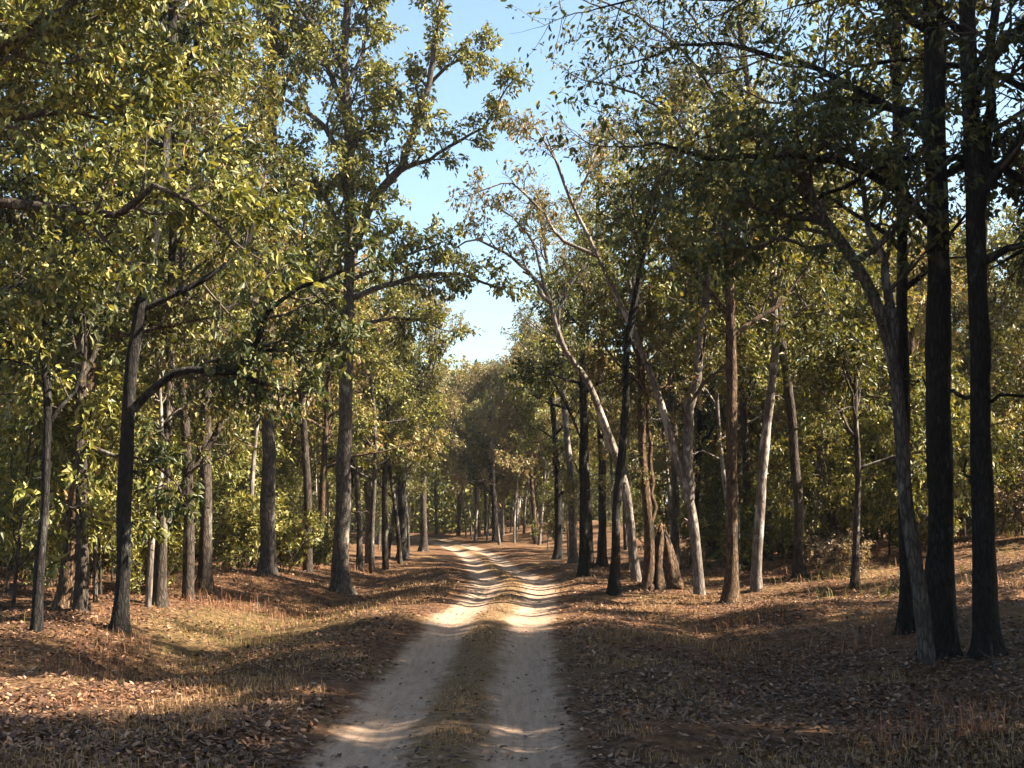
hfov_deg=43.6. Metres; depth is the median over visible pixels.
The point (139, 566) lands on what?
shrub
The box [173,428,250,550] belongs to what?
sapling
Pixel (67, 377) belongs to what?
forest tree
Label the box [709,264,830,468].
forest tree
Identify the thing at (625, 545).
forest tree
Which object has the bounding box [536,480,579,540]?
sapling
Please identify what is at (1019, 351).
sapling
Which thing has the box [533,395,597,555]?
thin tree
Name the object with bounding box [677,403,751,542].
sapling
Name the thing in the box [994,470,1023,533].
shrub
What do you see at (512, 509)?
thin tree
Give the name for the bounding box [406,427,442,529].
thin tree
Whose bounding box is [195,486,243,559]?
shrub
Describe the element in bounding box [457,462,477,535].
thin tree
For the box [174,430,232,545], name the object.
sapling
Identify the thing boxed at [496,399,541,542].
thin tree
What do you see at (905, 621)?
forest tree
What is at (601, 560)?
forest tree
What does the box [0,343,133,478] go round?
thin tree
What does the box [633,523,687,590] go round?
tree stump
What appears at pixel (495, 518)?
thin tree
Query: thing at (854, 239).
forest tree
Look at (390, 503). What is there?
sapling
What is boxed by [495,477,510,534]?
thin tree
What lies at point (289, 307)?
thin tree
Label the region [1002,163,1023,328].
forest tree
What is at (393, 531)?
forest tree
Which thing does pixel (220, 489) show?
sapling
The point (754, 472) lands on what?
sapling
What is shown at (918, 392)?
sapling
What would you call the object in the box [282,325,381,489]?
forest tree
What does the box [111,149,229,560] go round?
forest tree
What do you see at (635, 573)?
forest tree
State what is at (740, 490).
sapling
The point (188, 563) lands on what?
forest tree
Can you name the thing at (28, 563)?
shrub
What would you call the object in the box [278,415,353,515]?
sapling
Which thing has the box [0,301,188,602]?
sapling
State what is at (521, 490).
thin tree
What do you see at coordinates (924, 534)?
shrub
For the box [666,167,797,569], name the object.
forest tree
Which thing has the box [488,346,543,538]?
thin tree
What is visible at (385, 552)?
forest tree
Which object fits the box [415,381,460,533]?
forest tree
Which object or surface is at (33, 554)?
sapling
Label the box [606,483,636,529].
sapling
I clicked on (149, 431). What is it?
sapling
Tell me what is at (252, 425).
forest tree
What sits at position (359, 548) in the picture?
forest tree
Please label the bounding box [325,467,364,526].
sapling
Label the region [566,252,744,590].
forest tree
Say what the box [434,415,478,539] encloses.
thin tree
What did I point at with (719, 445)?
thin tree
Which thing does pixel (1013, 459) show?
sapling
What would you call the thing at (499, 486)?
thin tree
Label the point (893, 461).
sapling
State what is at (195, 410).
thin tree
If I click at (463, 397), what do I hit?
thin tree
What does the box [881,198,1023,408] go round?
forest tree
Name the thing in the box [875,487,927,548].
shrub
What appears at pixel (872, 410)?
thin tree
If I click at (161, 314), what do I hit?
forest tree
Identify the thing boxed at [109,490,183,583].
shrub
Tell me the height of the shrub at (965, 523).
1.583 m
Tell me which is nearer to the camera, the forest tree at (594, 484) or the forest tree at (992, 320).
the forest tree at (992, 320)
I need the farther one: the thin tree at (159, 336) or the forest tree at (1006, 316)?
the forest tree at (1006, 316)
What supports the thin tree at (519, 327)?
on the ground at (528, 551)
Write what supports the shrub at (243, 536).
on the ground at (528, 551)
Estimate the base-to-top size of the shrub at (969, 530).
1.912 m
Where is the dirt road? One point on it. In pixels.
(421, 652)
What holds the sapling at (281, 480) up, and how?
on the ground at (528, 551)
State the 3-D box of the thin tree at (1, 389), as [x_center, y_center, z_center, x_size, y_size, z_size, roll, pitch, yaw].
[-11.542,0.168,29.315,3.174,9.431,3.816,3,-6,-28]
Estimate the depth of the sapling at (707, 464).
44.47 m
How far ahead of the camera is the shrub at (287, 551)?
37.82 m
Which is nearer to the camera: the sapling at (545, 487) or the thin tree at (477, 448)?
the sapling at (545, 487)
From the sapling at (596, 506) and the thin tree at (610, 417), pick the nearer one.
the thin tree at (610, 417)
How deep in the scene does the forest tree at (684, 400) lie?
59.97 m
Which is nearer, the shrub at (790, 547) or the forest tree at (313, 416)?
the shrub at (790, 547)
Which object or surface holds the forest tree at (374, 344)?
on the ground at (528, 551)
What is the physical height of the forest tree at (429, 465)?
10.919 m
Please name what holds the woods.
on the ground at (528, 551)
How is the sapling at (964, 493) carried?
on the ground at (528, 551)
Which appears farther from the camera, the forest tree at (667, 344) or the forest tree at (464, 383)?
the forest tree at (464, 383)
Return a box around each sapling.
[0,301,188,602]
[0,313,137,607]
[0,387,40,569]
[0,391,73,595]
[0,404,102,567]
[0,406,23,543]
[0,451,98,585]
[16,389,159,595]
[88,412,156,581]
[92,402,181,488]
[109,460,199,570]
[135,402,234,536]
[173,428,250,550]
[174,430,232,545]
[181,447,238,561]
[212,408,295,563]
[213,443,249,511]
[219,437,296,560]
[241,460,296,518]
[275,466,318,524]
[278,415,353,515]
[286,472,317,515]
[312,477,331,509]
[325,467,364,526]
[359,472,394,528]
[361,474,407,551]
[362,494,394,548]
[522,478,567,548]
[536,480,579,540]
[563,462,598,531]
[592,466,633,521]
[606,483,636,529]
[629,482,669,538]
[630,441,663,509]
[630,447,686,550]
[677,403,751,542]
[680,493,710,545]
[694,448,741,558]
[704,460,757,547]
[738,441,827,564]
[741,426,781,503]
[750,388,827,509]
[751,442,813,556]
[758,385,888,562]
[772,396,863,515]
[782,430,823,511]
[787,440,828,531]
[793,372,917,558]
[805,442,865,534]
[816,412,870,535]
[828,407,926,555]
[846,353,969,528]
[862,434,924,496]
[868,441,897,497]
[877,435,891,471]
[879,406,925,491]
[893,394,996,532]
[921,395,991,541]
[927,391,1017,519]
[951,371,1004,536]
[990,315,1023,469]
[991,377,1012,474]
[991,403,1023,534]
[994,439,1023,532]
[996,392,1022,473]
[1013,112,1023,117]
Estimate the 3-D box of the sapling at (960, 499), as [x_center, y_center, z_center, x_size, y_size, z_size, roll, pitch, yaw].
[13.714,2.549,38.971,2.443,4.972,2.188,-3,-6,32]
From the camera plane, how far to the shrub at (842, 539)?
36.55 m
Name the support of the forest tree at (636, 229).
on the ground at (528, 551)
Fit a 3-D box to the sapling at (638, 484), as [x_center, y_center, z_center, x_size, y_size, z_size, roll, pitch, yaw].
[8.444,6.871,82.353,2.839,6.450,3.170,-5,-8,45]
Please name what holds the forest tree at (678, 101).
on the ground at (528, 551)
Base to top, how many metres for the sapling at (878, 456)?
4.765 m
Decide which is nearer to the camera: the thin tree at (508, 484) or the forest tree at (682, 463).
the forest tree at (682, 463)
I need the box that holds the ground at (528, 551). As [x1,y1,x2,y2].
[0,507,1023,767]
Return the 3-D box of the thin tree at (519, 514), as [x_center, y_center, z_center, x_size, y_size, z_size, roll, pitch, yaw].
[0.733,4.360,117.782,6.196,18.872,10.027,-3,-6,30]
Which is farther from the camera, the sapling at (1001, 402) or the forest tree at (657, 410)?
the forest tree at (657, 410)
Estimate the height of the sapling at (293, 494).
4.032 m
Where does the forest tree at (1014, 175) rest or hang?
on the ground at (528, 551)
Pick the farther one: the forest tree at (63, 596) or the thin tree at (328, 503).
the thin tree at (328, 503)
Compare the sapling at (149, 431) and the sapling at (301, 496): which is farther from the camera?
the sapling at (301, 496)
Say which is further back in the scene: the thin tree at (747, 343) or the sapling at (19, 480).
the thin tree at (747, 343)
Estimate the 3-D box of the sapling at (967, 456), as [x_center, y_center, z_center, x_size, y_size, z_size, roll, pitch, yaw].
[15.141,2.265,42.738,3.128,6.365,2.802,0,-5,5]
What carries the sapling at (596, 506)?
on the ground at (528, 551)
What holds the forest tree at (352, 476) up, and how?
on the ground at (528, 551)
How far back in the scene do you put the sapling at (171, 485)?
30.17 m
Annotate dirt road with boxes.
[236,533,641,767]
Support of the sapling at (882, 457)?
on the ground at (528, 551)
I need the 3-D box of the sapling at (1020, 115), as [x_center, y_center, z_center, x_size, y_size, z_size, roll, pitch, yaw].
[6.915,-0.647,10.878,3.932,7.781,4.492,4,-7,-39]
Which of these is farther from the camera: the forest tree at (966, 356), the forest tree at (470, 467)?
the forest tree at (470, 467)
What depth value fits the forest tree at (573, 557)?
60.63 m
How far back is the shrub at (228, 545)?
36.07 m
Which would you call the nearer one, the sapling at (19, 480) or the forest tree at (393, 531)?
the sapling at (19, 480)
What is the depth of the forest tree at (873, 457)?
45.72 m
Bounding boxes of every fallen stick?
[667,686,698,709]
[977,643,995,672]
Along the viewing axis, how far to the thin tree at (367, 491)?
60.80 m
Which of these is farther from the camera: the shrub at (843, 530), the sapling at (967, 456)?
the shrub at (843, 530)
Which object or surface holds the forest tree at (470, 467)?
on the ground at (528, 551)
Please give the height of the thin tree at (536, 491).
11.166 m
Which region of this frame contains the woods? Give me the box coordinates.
[299,354,742,532]
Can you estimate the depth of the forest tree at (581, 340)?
38.71 m
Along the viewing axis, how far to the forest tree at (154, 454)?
23.41 m
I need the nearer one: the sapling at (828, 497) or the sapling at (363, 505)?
the sapling at (828, 497)
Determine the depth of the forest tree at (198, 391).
48.26 m
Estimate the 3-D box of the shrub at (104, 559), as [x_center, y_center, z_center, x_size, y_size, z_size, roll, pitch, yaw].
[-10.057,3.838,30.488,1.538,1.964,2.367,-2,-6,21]
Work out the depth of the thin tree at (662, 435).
53.48 m
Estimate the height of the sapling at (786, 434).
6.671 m
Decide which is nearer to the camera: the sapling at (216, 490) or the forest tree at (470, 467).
the sapling at (216, 490)
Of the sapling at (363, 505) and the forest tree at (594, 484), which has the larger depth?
the forest tree at (594, 484)
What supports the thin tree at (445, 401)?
on the ground at (528, 551)
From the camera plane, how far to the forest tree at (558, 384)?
53.69 m
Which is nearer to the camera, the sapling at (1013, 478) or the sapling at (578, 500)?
the sapling at (1013, 478)
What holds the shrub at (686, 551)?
on the ground at (528, 551)
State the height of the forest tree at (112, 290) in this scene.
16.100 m
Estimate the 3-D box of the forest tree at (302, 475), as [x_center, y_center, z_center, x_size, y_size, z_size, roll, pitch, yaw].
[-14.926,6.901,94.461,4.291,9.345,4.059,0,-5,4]
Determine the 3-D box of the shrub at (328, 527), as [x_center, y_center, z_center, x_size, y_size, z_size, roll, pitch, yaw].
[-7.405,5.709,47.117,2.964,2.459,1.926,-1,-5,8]
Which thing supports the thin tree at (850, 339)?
on the ground at (528, 551)
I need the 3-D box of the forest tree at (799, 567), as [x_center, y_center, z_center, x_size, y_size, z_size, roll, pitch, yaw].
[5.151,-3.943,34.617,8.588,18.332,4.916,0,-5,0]
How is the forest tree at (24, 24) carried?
on the ground at (528, 551)
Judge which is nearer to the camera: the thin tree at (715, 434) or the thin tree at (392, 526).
the thin tree at (715, 434)
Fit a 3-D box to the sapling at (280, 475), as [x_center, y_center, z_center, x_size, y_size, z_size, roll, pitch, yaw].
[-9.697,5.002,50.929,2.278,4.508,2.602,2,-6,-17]
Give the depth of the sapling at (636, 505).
65.64 m
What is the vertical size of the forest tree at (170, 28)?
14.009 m
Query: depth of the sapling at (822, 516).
43.15 m
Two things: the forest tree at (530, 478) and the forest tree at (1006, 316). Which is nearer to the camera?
the forest tree at (1006, 316)
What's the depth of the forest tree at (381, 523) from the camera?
85.83 m
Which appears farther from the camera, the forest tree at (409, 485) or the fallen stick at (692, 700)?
the forest tree at (409, 485)
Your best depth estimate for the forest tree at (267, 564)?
35.16 m
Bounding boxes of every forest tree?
[0,0,156,631]
[0,0,324,355]
[0,0,395,632]
[0,1,209,611]
[0,57,51,293]
[0,113,266,608]
[13,294,151,468]
[29,136,167,464]
[72,14,321,607]
[96,6,316,591]
[107,57,294,601]
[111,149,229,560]
[114,225,230,476]
[142,386,240,443]
[157,303,253,474]
[181,0,370,575]
[211,265,338,445]
[225,0,537,594]
[226,140,389,572]
[230,273,310,486]
[244,250,448,564]
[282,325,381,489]
[284,282,360,513]
[285,276,440,571]
[290,447,329,490]
[308,305,450,573]
[312,363,390,553]
[351,340,457,563]
[352,261,446,569]
[371,406,430,553]
[376,398,411,544]
[380,339,435,559]
[392,519,394,540]
[394,272,472,551]
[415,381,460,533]
[427,169,641,581]
[430,356,486,535]
[438,360,501,533]
[438,362,486,536]
[444,93,738,594]
[458,392,509,540]
[491,322,575,543]
[497,199,635,568]
[500,170,596,563]
[500,336,597,538]
[501,0,1023,659]
[505,236,671,576]
[515,369,614,559]
[534,321,590,397]
[544,0,857,577]
[551,104,683,566]
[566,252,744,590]
[575,148,696,595]
[577,354,669,492]
[577,430,613,489]
[578,353,670,549]
[588,54,782,569]
[622,64,847,604]
[638,403,670,524]
[645,266,761,559]
[645,375,755,436]
[648,189,781,564]
[653,374,707,490]
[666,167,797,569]
[667,339,774,505]
[671,17,1009,665]
[676,312,712,556]
[679,89,830,560]
[707,139,914,564]
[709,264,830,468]
[740,0,1023,634]
[746,0,1023,309]
[753,263,888,545]
[766,63,951,560]
[787,239,852,404]
[827,215,1023,476]
[846,221,925,542]
[852,0,1023,659]
[861,228,1023,417]
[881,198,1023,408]
[883,248,1008,536]
[951,216,1023,405]
[952,286,1011,374]
[967,259,1023,534]
[990,300,1023,465]
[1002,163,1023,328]
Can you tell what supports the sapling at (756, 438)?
on the ground at (528, 551)
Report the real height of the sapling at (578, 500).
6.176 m
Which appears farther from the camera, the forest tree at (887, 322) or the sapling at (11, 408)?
the sapling at (11, 408)
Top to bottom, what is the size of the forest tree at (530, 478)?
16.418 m
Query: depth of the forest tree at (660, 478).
101.94 m
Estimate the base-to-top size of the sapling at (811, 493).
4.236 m
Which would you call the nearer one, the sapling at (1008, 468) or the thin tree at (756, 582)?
the thin tree at (756, 582)
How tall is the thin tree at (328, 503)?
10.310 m
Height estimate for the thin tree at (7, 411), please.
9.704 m
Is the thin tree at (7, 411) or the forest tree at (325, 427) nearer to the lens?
the thin tree at (7, 411)
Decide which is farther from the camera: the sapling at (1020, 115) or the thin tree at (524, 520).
the thin tree at (524, 520)
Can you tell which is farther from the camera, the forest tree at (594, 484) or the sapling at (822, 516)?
the forest tree at (594, 484)
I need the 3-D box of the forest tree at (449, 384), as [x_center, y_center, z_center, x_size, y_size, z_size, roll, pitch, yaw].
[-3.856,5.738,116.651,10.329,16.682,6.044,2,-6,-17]
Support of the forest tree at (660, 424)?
on the ground at (528, 551)
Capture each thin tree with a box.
[0,208,62,440]
[0,217,67,580]
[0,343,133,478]
[17,311,147,487]
[72,251,272,606]
[102,257,219,498]
[174,207,319,565]
[223,321,311,488]
[238,309,322,457]
[275,375,338,507]
[296,458,362,523]
[353,272,439,562]
[378,359,438,557]
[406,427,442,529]
[434,383,476,537]
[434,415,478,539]
[440,358,508,540]
[447,358,543,544]
[454,426,486,514]
[455,397,515,540]
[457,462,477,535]
[473,371,529,540]
[474,391,504,500]
[475,442,497,539]
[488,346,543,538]
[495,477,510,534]
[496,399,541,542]
[504,314,596,533]
[506,421,542,539]
[506,482,527,531]
[507,330,578,544]
[509,433,553,524]
[518,496,520,529]
[519,403,551,536]
[523,482,526,533]
[527,369,602,538]
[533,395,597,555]
[539,349,579,536]
[556,341,670,568]
[595,403,647,561]
[628,311,709,539]
[652,228,802,508]
[679,390,753,486]
[685,277,782,573]
[708,142,884,591]
[770,256,1023,588]
[858,364,896,533]
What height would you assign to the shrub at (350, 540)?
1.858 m
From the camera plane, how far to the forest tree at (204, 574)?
30.43 m
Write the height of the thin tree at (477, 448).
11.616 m
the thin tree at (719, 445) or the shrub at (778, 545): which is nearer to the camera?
the thin tree at (719, 445)
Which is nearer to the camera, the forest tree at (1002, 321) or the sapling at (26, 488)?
the sapling at (26, 488)
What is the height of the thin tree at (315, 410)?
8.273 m
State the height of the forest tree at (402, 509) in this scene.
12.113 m
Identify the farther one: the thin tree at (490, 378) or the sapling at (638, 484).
the thin tree at (490, 378)
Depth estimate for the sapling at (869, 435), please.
36.94 m
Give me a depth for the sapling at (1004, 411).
49.77 m
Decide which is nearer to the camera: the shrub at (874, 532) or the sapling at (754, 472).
the sapling at (754, 472)
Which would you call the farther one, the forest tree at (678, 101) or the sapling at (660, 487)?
the sapling at (660, 487)
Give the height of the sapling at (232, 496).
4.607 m
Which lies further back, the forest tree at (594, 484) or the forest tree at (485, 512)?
the forest tree at (485, 512)
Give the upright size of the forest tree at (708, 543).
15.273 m
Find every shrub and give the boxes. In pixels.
[4,510,91,587]
[56,531,115,580]
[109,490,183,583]
[113,527,182,594]
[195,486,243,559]
[212,490,290,568]
[212,495,282,567]
[241,506,324,573]
[276,505,325,565]
[277,512,349,567]
[294,515,332,565]
[328,528,354,563]
[675,489,769,570]
[679,539,711,562]
[772,504,811,556]
[772,525,786,555]
[802,528,875,578]
[805,525,851,563]
[821,505,860,542]
[843,476,897,548]
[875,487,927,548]
[893,483,964,549]
[957,511,968,534]
[959,500,1004,534]
[960,469,1023,535]
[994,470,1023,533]
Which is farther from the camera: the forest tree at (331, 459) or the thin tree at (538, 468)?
the thin tree at (538, 468)
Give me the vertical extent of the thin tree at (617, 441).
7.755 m
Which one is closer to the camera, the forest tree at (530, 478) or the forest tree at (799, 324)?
the forest tree at (799, 324)
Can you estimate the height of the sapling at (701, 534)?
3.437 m
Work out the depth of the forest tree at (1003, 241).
42.99 m
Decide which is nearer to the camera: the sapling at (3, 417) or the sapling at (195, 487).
the sapling at (3, 417)
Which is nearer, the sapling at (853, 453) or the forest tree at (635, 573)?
the forest tree at (635, 573)
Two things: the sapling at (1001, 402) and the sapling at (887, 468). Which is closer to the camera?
the sapling at (1001, 402)
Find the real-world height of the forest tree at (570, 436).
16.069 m
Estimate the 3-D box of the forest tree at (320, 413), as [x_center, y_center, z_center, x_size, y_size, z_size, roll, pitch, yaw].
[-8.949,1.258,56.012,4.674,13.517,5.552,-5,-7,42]
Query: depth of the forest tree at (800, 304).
39.15 m
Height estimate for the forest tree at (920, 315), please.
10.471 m
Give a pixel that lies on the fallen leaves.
(37, 717)
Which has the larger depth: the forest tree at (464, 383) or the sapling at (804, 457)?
the forest tree at (464, 383)
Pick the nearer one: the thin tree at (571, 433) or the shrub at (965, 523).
the shrub at (965, 523)
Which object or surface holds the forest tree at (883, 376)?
on the ground at (528, 551)
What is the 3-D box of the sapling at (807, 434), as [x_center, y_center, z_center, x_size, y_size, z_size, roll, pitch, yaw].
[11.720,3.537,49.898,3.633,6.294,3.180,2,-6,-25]
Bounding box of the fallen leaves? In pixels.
[0,533,1023,767]
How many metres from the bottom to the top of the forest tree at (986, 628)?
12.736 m
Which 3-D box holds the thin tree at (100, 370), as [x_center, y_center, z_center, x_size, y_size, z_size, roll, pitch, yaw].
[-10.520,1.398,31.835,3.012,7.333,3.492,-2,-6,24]
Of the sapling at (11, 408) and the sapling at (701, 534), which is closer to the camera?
the sapling at (11, 408)
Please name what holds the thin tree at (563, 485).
on the ground at (528, 551)
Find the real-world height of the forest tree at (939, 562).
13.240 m
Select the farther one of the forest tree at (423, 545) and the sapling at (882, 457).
the forest tree at (423, 545)
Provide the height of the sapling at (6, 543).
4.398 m
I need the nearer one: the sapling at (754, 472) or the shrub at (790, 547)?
the sapling at (754, 472)
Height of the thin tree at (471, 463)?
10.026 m
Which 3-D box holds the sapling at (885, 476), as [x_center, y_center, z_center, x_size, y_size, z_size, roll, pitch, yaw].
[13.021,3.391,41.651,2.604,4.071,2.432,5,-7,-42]
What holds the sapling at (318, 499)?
on the ground at (528, 551)
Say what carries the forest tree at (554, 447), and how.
on the ground at (528, 551)
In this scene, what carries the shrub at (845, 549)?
on the ground at (528, 551)
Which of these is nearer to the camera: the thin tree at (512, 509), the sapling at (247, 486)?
the sapling at (247, 486)
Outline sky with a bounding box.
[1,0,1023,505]
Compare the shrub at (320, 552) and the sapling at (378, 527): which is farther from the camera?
the sapling at (378, 527)
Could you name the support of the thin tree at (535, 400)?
on the ground at (528, 551)
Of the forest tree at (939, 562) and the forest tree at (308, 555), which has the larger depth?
the forest tree at (308, 555)
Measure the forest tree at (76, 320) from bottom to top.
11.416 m
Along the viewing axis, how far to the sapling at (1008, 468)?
43.41 m
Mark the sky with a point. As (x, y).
(428, 196)
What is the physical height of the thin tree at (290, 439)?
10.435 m
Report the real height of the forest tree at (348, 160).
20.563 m
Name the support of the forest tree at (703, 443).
on the ground at (528, 551)
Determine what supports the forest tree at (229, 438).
on the ground at (528, 551)
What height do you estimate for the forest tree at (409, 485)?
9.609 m
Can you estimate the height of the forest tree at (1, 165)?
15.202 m
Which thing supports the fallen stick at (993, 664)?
on the ground at (528, 551)
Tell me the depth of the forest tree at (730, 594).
29.31 m
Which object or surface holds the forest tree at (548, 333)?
on the ground at (528, 551)
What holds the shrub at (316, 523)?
on the ground at (528, 551)
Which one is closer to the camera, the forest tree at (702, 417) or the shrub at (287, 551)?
the shrub at (287, 551)
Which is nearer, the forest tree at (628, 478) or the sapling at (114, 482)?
the sapling at (114, 482)
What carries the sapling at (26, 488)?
on the ground at (528, 551)
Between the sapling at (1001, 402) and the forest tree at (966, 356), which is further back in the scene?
the forest tree at (966, 356)
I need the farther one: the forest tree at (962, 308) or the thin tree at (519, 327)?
the thin tree at (519, 327)
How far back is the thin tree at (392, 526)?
67.38 m
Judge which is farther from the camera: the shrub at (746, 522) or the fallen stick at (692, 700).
the shrub at (746, 522)
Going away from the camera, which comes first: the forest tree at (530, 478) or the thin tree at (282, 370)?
the thin tree at (282, 370)
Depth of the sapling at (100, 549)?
26.58 m
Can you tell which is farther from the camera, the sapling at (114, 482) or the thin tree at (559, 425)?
the thin tree at (559, 425)
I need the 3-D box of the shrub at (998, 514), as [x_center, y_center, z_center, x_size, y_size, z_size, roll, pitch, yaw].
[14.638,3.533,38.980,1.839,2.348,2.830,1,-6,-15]
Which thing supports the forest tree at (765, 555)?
on the ground at (528, 551)
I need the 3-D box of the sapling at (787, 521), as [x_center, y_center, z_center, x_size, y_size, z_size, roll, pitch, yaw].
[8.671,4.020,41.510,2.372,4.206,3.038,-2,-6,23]
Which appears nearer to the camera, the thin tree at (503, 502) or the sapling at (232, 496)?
the sapling at (232, 496)
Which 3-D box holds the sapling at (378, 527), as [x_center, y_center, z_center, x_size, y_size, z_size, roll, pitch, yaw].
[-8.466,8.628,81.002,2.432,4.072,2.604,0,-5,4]
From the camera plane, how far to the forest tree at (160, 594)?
25.62 m

